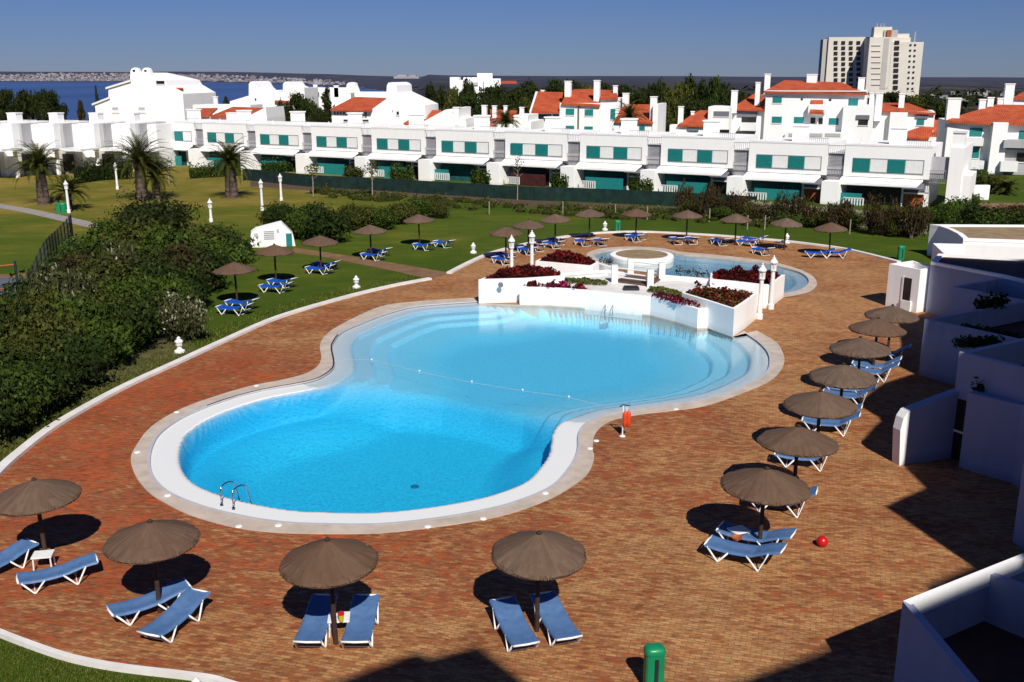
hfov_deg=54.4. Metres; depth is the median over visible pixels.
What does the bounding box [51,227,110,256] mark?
shrub
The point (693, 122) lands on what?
awning house
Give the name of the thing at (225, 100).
pine tree
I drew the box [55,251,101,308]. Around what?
flowering shrub
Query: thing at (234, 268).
parasol
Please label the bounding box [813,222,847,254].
parasol
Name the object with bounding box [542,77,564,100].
pine tree
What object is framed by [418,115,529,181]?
terrace house
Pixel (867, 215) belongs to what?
shrub
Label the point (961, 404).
door
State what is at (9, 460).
kerb
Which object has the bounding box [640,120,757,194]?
terrace house
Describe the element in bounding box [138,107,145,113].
window
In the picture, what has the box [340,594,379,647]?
sun lounger
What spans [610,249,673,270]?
fountain island
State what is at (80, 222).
lawn path
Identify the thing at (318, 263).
sun lounger
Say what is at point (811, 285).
pool coping
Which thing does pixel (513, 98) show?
pine tree
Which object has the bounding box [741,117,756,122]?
window
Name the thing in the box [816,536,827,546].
ball
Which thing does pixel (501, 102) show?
pine tree
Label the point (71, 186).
palm tree
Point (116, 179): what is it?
lamp post
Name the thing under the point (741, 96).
pine tree
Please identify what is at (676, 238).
sun lounger
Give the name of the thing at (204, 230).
shrub
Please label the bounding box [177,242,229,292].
shrub
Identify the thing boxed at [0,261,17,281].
net post
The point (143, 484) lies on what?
coping edge
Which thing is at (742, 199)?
shrub
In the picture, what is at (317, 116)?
pine tree
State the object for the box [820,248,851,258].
sun lounger
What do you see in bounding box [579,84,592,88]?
pine tree
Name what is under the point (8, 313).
shrub
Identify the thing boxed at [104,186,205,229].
shrub
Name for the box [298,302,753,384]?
pool edge
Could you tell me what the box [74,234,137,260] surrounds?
shrub
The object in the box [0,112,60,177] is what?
stepped house
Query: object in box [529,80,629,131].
double red roof house
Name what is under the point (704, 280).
wall
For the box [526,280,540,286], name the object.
flower clump
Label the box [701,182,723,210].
shrub
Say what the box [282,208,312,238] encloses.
shrub
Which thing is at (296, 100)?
pine tree
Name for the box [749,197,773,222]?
shrub
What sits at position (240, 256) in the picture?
shrub
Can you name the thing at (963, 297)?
terrace block
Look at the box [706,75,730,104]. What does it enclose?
pine tree
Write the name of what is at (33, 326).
shrub
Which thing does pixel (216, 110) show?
red roofed house
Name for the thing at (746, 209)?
shrub
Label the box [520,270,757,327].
terrace platform
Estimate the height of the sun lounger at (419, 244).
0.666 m
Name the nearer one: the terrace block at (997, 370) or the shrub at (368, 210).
the terrace block at (997, 370)
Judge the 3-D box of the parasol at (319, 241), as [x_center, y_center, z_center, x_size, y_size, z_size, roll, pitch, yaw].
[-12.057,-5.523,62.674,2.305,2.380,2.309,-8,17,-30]
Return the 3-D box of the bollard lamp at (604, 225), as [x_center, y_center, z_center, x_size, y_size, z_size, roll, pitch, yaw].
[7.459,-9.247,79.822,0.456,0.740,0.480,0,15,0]
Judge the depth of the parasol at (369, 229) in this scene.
66.40 m
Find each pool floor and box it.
[150,303,768,522]
[594,251,807,292]
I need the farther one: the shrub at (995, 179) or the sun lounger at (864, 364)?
the shrub at (995, 179)
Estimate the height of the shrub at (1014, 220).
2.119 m
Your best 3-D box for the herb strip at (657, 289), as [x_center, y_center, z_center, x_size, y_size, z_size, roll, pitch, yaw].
[8.167,-2.672,52.484,1.312,0.363,2.784,-13,20,-41]
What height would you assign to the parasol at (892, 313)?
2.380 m
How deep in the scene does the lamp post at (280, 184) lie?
98.37 m
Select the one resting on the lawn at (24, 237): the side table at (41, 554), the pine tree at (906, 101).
the pine tree at (906, 101)
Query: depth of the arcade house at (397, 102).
146.81 m
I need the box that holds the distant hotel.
[450,73,516,102]
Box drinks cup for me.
[338,611,343,621]
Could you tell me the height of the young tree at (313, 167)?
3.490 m
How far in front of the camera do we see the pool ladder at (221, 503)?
28.72 m
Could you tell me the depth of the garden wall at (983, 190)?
99.20 m
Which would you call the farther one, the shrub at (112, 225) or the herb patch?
the shrub at (112, 225)
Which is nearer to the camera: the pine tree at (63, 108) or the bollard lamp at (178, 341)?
the bollard lamp at (178, 341)
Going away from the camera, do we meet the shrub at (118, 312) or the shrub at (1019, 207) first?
the shrub at (118, 312)
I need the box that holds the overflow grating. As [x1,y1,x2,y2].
[207,334,338,405]
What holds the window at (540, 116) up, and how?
in the double red roof house at (588, 109)
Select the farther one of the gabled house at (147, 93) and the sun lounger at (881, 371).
the gabled house at (147, 93)
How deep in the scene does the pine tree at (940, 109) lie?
254.53 m
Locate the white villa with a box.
[313,85,353,117]
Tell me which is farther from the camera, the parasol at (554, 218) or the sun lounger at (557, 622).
the parasol at (554, 218)
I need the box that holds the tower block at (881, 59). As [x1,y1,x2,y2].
[818,23,923,99]
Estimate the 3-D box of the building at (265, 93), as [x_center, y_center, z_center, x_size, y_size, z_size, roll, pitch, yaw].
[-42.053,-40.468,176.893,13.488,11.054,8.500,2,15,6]
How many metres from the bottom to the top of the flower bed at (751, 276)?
0.936 m
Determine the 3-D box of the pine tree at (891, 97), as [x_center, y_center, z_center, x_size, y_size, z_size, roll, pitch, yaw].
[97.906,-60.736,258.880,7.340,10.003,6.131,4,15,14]
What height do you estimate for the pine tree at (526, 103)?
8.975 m
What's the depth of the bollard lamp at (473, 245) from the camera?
69.46 m
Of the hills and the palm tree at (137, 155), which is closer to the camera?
the palm tree at (137, 155)
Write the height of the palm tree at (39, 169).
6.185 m
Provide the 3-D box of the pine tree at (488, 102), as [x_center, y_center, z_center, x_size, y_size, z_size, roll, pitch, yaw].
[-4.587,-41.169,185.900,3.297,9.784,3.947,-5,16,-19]
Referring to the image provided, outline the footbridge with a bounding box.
[611,258,665,286]
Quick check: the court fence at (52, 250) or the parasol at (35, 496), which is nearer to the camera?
the parasol at (35, 496)
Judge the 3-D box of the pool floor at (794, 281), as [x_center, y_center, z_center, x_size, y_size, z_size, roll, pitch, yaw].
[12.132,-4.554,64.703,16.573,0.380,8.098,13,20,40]
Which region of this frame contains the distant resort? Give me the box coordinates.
[394,75,420,78]
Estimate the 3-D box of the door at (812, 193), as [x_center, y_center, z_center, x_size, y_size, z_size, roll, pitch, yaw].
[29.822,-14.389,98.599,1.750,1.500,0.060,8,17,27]
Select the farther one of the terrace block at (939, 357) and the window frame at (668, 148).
the window frame at (668, 148)
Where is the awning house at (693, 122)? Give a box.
[670,90,738,133]
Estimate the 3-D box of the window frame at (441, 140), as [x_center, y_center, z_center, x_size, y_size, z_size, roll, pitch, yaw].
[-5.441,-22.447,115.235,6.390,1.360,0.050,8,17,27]
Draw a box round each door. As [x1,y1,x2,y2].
[286,233,291,245]
[414,166,418,177]
[713,181,726,194]
[804,189,820,200]
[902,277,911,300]
[903,194,923,206]
[951,398,966,460]
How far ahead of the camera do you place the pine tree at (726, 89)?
212.66 m
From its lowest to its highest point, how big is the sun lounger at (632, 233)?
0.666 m
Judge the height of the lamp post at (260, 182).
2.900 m
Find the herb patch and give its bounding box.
[686,287,750,306]
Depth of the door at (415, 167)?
120.21 m
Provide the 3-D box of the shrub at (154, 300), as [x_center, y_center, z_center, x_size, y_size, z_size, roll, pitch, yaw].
[-17.162,-1.543,46.800,3.159,2.910,3.432,9,17,29]
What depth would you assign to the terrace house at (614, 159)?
107.48 m
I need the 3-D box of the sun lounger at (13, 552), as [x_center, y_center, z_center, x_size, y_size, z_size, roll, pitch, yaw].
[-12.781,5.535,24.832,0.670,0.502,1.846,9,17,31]
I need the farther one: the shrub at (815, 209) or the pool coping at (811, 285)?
the shrub at (815, 209)
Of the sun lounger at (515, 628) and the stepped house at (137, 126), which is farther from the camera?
the stepped house at (137, 126)
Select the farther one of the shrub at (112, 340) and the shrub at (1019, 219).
the shrub at (1019, 219)
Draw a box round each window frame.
[209,132,243,143]
[261,134,298,145]
[317,136,357,148]
[377,138,420,150]
[441,140,488,153]
[511,143,562,156]
[587,145,641,159]
[668,148,727,163]
[756,154,821,170]
[852,158,924,174]
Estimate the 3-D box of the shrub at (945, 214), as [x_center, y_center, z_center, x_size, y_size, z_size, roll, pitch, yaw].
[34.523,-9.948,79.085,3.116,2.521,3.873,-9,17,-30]
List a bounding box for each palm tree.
[9,140,70,204]
[40,171,90,209]
[98,127,174,200]
[128,158,177,199]
[198,136,261,198]
[490,108,520,127]
[610,98,648,128]
[990,176,1021,195]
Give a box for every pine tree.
[0,87,28,120]
[11,89,40,120]
[33,88,60,120]
[57,102,68,120]
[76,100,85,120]
[222,95,228,103]
[278,102,288,120]
[285,92,308,120]
[297,97,318,121]
[310,106,324,121]
[422,81,446,109]
[442,85,459,110]
[455,91,481,116]
[460,77,474,96]
[477,80,505,101]
[478,94,492,114]
[489,93,510,109]
[503,87,526,110]
[511,97,531,114]
[518,78,538,102]
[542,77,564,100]
[561,79,583,98]
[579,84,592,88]
[600,78,612,89]
[618,84,633,98]
[629,87,647,103]
[645,77,665,103]
[657,97,683,130]
[660,81,693,102]
[665,123,673,131]
[677,94,704,119]
[682,72,708,102]
[699,98,719,109]
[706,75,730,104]
[719,81,733,104]
[737,89,745,103]
[881,89,899,102]
[894,98,916,104]
[905,95,926,109]
[917,94,937,109]
[932,100,945,119]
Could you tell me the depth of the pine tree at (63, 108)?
200.84 m
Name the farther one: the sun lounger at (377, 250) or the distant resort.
the distant resort
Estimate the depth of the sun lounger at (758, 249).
68.77 m
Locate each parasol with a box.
[0,477,82,563]
[102,519,200,612]
[212,261,255,299]
[255,243,293,278]
[278,537,378,644]
[302,234,338,271]
[353,224,386,258]
[403,213,433,242]
[489,226,522,260]
[491,530,586,631]
[512,219,544,252]
[540,213,570,244]
[575,208,604,238]
[621,208,651,238]
[672,209,702,240]
[719,466,811,544]
[720,213,751,244]
[756,424,839,477]
[770,217,802,249]
[783,389,857,431]
[809,363,877,426]
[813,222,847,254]
[828,336,890,391]
[848,317,906,368]
[864,304,919,356]
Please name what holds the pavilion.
on the lawn at (24, 237)
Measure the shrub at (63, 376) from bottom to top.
2.273 m
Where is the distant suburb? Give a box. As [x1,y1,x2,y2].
[632,91,1014,100]
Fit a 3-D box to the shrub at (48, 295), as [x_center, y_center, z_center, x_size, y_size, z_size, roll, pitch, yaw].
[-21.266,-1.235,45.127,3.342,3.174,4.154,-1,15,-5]
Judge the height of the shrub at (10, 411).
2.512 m
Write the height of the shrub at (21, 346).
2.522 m
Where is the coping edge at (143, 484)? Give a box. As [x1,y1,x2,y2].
[131,298,783,533]
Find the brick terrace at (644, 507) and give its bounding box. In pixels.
[0,233,1023,681]
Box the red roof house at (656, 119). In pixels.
[613,96,665,131]
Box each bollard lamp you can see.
[174,336,184,353]
[191,677,200,681]
[352,276,360,288]
[470,243,476,253]
[602,221,607,230]
[783,233,789,243]
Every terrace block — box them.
[894,553,1023,681]
[919,301,1023,384]
[949,280,1023,313]
[951,338,1023,460]
[959,391,1023,488]
[1012,462,1023,548]
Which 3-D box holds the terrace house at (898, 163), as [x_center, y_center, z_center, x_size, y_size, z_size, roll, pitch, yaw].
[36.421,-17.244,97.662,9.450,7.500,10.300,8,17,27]
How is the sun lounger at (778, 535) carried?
on the brick terrace at (644, 507)
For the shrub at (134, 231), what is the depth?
61.38 m
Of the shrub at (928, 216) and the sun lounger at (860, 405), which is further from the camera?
the shrub at (928, 216)
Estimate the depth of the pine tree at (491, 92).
227.69 m
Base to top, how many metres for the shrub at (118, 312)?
2.964 m
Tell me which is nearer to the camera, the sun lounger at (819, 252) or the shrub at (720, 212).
the sun lounger at (819, 252)
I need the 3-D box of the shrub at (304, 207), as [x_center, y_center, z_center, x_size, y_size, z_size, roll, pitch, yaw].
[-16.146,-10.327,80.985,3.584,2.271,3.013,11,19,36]
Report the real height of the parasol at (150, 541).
2.346 m
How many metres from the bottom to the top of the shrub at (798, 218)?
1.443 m
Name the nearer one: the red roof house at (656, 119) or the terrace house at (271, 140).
the terrace house at (271, 140)
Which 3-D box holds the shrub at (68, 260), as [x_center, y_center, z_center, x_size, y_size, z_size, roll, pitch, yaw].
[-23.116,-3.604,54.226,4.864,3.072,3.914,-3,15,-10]
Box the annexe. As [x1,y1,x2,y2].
[925,253,1023,315]
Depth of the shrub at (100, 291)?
45.74 m
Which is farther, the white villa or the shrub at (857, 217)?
the white villa
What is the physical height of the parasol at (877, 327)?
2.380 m
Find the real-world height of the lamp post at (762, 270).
2.900 m
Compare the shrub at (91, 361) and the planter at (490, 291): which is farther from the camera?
the planter at (490, 291)
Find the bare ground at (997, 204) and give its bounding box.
[934,203,1023,223]
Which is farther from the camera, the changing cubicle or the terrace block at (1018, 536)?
the changing cubicle
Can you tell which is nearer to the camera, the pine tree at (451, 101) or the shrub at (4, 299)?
the shrub at (4, 299)
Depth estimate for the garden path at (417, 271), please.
65.40 m
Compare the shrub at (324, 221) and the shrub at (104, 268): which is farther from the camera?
the shrub at (324, 221)
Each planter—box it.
[479,273,563,302]
[535,257,598,272]
[682,287,757,336]
[710,273,784,307]
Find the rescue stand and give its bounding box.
[620,404,630,436]
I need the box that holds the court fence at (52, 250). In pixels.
[27,214,73,280]
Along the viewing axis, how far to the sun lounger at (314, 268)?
62.30 m
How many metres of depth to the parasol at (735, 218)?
71.80 m
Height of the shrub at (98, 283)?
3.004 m
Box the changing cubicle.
[885,261,929,312]
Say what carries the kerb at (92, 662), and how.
on the brick terrace at (644, 507)
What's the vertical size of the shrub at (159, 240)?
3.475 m
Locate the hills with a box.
[0,71,1023,120]
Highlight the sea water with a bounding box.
[0,82,421,119]
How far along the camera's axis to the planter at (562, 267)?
58.70 m
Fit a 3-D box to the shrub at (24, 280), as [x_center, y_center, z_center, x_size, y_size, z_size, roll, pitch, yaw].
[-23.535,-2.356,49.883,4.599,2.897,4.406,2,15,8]
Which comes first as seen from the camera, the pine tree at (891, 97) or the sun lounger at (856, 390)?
the sun lounger at (856, 390)
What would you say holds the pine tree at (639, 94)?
on the lawn at (24, 237)
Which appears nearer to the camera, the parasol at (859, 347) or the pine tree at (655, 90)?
the parasol at (859, 347)
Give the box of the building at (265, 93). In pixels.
[230,81,318,108]
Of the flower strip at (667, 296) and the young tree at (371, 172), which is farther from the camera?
the young tree at (371, 172)
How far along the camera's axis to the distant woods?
548.43 m
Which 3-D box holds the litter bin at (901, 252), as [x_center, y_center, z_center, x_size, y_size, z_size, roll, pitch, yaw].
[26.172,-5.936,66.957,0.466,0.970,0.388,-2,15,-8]
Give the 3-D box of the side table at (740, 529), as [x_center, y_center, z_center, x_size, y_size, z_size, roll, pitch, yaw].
[5.999,5.170,26.366,0.480,0.401,0.400,-6,16,-22]
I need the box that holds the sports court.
[0,276,26,294]
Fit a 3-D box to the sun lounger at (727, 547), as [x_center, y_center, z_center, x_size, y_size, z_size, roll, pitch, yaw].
[5.917,5.322,25.314,2.017,0.666,0.720,8,17,28]
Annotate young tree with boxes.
[304,162,321,195]
[363,160,379,194]
[509,156,523,199]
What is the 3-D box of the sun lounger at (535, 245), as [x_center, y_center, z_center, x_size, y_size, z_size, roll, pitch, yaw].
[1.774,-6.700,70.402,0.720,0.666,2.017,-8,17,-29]
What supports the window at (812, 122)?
in the apartment house at (835, 110)
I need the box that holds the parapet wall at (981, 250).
[931,243,1023,260]
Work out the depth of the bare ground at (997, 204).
95.83 m
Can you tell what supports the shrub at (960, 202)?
on the bare ground at (997, 204)
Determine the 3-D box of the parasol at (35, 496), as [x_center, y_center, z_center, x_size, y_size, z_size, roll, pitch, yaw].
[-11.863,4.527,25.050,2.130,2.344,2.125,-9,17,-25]
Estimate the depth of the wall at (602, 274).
56.80 m
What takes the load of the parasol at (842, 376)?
on the brick terrace at (644, 507)
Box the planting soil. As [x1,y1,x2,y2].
[0,331,196,456]
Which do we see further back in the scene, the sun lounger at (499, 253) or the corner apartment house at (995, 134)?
the corner apartment house at (995, 134)
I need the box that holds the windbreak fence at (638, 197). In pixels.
[242,168,755,207]
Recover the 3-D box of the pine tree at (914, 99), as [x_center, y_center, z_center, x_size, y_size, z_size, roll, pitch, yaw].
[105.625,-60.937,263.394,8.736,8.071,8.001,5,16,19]
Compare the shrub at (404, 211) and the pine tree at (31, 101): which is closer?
the shrub at (404, 211)
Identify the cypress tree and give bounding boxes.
[91,85,99,111]
[321,85,334,122]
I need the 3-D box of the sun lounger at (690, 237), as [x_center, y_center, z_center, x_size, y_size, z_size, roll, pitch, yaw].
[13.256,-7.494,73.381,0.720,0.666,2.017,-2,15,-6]
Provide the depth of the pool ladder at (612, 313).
51.97 m
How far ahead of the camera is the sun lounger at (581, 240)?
72.61 m
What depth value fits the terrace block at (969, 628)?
19.45 m
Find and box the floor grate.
[623,285,638,290]
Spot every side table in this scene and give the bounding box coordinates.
[30,549,55,570]
[327,611,349,637]
[727,525,750,543]
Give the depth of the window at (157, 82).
165.96 m
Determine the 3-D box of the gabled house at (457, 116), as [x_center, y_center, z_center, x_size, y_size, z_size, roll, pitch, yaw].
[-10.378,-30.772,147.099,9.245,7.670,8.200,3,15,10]
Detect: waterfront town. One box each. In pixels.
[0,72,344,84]
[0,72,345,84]
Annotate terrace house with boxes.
[163,109,236,165]
[188,110,290,167]
[240,111,344,171]
[295,112,402,174]
[354,113,463,177]
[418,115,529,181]
[487,116,599,186]
[560,118,675,189]
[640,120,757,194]
[726,124,846,200]
[820,126,942,206]
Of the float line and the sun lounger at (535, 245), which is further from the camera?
the sun lounger at (535, 245)
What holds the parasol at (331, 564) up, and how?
on the brick terrace at (644, 507)
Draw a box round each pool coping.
[134,298,781,531]
[587,247,816,296]
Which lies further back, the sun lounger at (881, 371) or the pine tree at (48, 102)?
the pine tree at (48, 102)
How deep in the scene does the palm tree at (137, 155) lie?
97.41 m
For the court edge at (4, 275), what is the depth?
61.80 m
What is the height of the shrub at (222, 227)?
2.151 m
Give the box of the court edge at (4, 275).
[0,273,26,277]
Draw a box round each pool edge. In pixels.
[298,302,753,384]
[593,249,808,297]
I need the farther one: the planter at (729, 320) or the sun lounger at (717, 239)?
the sun lounger at (717, 239)
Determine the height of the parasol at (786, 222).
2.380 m
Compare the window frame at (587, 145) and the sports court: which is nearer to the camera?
the sports court
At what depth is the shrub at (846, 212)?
79.56 m
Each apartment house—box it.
[732,74,937,143]
[936,83,1023,174]
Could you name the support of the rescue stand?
on the brick terrace at (644, 507)
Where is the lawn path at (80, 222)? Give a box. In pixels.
[0,204,96,227]
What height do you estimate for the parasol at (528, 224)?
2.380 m
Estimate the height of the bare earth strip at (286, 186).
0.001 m
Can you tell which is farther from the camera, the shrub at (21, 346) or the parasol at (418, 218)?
the parasol at (418, 218)
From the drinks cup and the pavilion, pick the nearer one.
the drinks cup
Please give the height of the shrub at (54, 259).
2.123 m
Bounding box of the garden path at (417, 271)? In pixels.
[293,248,445,278]
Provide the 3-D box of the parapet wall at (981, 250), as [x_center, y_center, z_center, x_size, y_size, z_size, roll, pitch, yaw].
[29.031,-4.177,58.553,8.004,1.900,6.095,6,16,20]
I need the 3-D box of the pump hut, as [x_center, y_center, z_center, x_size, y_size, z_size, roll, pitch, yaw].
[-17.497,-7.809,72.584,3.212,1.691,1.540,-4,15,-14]
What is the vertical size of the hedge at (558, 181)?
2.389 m
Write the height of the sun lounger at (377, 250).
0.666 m
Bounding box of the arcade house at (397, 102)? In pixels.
[330,82,437,125]
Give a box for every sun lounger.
[0,538,38,568]
[16,552,98,593]
[105,578,191,625]
[136,588,210,643]
[215,302,253,315]
[224,297,259,310]
[258,281,293,293]
[266,277,297,288]
[293,594,337,648]
[304,264,335,274]
[311,260,340,270]
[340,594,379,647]
[359,251,387,260]
[367,247,392,256]
[412,242,436,250]
[432,239,455,248]
[489,596,540,652]
[491,256,515,265]
[494,251,518,260]
[517,246,538,255]
[526,243,547,251]
[530,591,582,646]
[542,240,564,248]
[547,237,568,245]
[573,238,593,246]
[593,238,608,245]
[624,234,644,242]
[629,232,649,240]
[668,237,684,244]
[684,236,699,244]
[703,535,787,571]
[710,238,731,246]
[715,521,796,555]
[735,238,763,246]
[740,235,767,243]
[750,247,774,255]
[751,485,817,517]
[774,443,838,471]
[801,411,860,436]
[805,248,835,258]
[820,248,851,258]
[823,384,876,403]
[825,377,879,399]
[843,402,862,427]
[850,361,899,382]
[851,355,901,376]
[869,344,911,361]
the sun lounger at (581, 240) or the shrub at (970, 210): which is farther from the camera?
the shrub at (970, 210)
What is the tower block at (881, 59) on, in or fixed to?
on the hills
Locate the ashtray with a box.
[731,534,742,540]
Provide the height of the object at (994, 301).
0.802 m
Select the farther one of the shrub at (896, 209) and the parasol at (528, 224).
the shrub at (896, 209)
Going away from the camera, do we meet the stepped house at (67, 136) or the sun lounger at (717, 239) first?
the sun lounger at (717, 239)
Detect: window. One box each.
[111,107,119,113]
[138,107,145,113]
[156,81,164,84]
[538,114,551,121]
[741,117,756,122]
[810,118,815,124]
[818,118,822,124]
[857,119,867,125]
[1016,153,1023,162]
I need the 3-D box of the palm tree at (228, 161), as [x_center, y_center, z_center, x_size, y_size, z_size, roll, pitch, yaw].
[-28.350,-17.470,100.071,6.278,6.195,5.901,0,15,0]
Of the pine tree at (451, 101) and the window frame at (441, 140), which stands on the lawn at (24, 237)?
the pine tree at (451, 101)
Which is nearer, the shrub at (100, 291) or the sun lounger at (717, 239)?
the shrub at (100, 291)
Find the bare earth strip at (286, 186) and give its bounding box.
[250,181,928,229]
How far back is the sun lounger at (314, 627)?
21.98 m
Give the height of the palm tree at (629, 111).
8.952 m
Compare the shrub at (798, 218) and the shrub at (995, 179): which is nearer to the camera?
the shrub at (798, 218)
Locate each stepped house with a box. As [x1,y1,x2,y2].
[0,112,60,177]
[0,120,24,176]
[38,112,100,174]
[78,112,131,166]
[117,112,178,168]
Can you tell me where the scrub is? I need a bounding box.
[310,183,772,227]
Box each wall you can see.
[564,273,607,277]
[599,263,610,269]
[665,275,709,282]
[892,388,958,465]
[928,131,976,203]
[974,185,989,199]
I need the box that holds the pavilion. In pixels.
[927,224,1023,255]
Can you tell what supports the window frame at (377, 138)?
in the terrace house at (385, 147)
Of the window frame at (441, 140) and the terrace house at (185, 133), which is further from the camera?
the terrace house at (185, 133)
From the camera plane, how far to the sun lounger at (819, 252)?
67.66 m
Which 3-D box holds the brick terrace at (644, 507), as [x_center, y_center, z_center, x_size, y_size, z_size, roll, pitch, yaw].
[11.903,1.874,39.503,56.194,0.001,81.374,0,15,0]
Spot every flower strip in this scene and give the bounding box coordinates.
[523,283,589,289]
[599,256,612,264]
[651,291,700,307]
[675,265,709,276]
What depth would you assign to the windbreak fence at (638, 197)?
101.42 m
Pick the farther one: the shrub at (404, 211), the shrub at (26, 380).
the shrub at (404, 211)
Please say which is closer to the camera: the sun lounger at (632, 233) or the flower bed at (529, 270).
the flower bed at (529, 270)
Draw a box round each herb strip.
[564,276,607,284]
[647,286,682,295]
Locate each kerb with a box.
[0,277,431,475]
[0,628,236,681]
[446,231,900,273]
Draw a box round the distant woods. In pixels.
[424,84,1023,109]
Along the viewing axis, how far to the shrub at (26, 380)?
34.36 m
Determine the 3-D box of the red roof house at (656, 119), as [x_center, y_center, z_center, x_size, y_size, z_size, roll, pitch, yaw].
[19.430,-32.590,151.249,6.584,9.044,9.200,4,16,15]
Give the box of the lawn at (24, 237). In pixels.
[0,165,1023,681]
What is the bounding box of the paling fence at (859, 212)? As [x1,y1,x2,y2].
[740,200,927,233]
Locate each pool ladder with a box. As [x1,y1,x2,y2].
[220,481,251,508]
[604,304,612,319]
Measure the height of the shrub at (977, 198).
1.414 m
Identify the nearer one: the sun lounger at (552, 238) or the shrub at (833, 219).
the sun lounger at (552, 238)
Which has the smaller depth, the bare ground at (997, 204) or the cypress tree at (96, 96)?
the bare ground at (997, 204)
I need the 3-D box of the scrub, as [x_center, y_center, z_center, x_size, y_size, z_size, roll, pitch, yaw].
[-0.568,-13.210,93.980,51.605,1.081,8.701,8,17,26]
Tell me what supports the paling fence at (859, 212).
on the lawn at (24, 237)
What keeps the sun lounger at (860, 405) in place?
on the brick terrace at (644, 507)
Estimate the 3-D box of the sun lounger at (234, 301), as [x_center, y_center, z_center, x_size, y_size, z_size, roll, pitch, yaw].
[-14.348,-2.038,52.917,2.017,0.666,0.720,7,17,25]
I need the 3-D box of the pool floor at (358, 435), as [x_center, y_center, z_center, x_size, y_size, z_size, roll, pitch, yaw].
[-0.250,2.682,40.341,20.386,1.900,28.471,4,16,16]
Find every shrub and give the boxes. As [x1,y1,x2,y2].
[0,265,66,296]
[0,277,39,313]
[0,298,44,327]
[0,313,26,342]
[0,331,77,369]
[0,339,54,375]
[0,349,55,432]
[0,376,43,444]
[1,296,87,348]
[3,278,60,312]
[7,343,87,410]
[19,261,70,297]
[19,287,104,328]
[23,268,110,295]
[31,328,114,392]
[38,248,87,267]
[43,247,106,273]
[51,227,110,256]
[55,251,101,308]
[68,240,141,289]
[68,275,141,316]
[72,312,144,373]
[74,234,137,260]
[83,210,174,254]
[85,215,130,236]
[94,290,159,356]
[98,271,156,300]
[101,232,142,274]
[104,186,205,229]
[117,281,178,340]
[124,256,178,285]
[131,245,182,271]
[135,224,212,258]
[141,272,201,309]
[153,237,220,288]
[157,291,213,342]
[161,263,211,305]
[171,220,231,246]
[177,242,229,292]
[191,221,241,238]
[202,236,257,266]
[215,225,244,239]
[219,226,263,258]
[255,201,301,225]
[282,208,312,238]
[298,198,357,240]
[298,201,331,213]
[335,200,371,230]
[359,204,381,227]
[368,205,400,229]
[384,200,418,224]
[401,198,431,216]
[427,202,454,218]
[673,178,693,207]
[679,198,701,211]
[688,186,725,217]
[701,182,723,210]
[708,206,733,218]
[721,189,740,214]
[729,189,753,214]
[736,201,764,217]
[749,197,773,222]
[768,187,790,221]
[770,209,806,223]
[784,191,814,222]
[801,199,825,226]
[803,211,833,225]
[818,198,852,226]
[827,198,856,227]
[843,209,865,228]
[858,190,887,233]
[869,204,895,235]
[879,216,906,235]
[886,193,904,220]
[891,193,931,238]
[907,209,934,236]
[927,200,962,227]
[936,196,977,212]
[955,197,999,223]
[962,208,1023,224]
[971,192,984,204]
[973,165,993,186]
[975,173,1008,190]
[983,208,1023,224]
[991,203,1023,213]
[1010,212,1023,224]
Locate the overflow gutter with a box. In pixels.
[147,301,771,524]
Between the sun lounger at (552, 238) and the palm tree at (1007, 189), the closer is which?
the sun lounger at (552, 238)
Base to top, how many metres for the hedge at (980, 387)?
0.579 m
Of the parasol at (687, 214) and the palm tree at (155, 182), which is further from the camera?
the palm tree at (155, 182)
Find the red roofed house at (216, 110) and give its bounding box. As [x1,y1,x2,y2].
[193,96,284,120]
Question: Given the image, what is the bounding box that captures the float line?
[340,359,615,409]
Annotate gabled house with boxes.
[92,68,215,120]
[404,106,473,126]
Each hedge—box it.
[71,157,133,183]
[187,160,241,178]
[259,155,295,171]
[343,165,364,176]
[388,160,414,179]
[470,167,491,184]
[549,169,568,187]
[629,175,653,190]
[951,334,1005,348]
[960,322,1023,338]
[971,377,986,391]
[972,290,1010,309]
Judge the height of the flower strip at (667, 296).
0.407 m
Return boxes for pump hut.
[250,221,294,247]
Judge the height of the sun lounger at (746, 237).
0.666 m
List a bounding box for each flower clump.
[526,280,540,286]
[545,279,557,287]
[556,280,570,287]
[572,282,585,288]
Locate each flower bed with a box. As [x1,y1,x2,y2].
[484,263,560,278]
[540,249,595,264]
[687,280,752,306]
[712,264,780,283]
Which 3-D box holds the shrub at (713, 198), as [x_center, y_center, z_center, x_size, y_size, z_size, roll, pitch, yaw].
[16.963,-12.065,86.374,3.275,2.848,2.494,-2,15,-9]
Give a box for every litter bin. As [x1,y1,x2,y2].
[55,202,66,212]
[615,220,620,230]
[643,643,665,681]
[897,245,905,259]
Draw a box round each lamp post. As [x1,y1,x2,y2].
[63,180,70,212]
[113,163,118,188]
[207,198,212,221]
[258,179,263,210]
[278,173,282,200]
[508,235,514,266]
[529,230,534,265]
[756,263,766,319]
[767,255,777,309]
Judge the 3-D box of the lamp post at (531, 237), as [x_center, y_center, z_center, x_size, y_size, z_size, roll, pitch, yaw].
[1.205,-5.250,60.443,0.406,3.000,0.406,0,15,0]

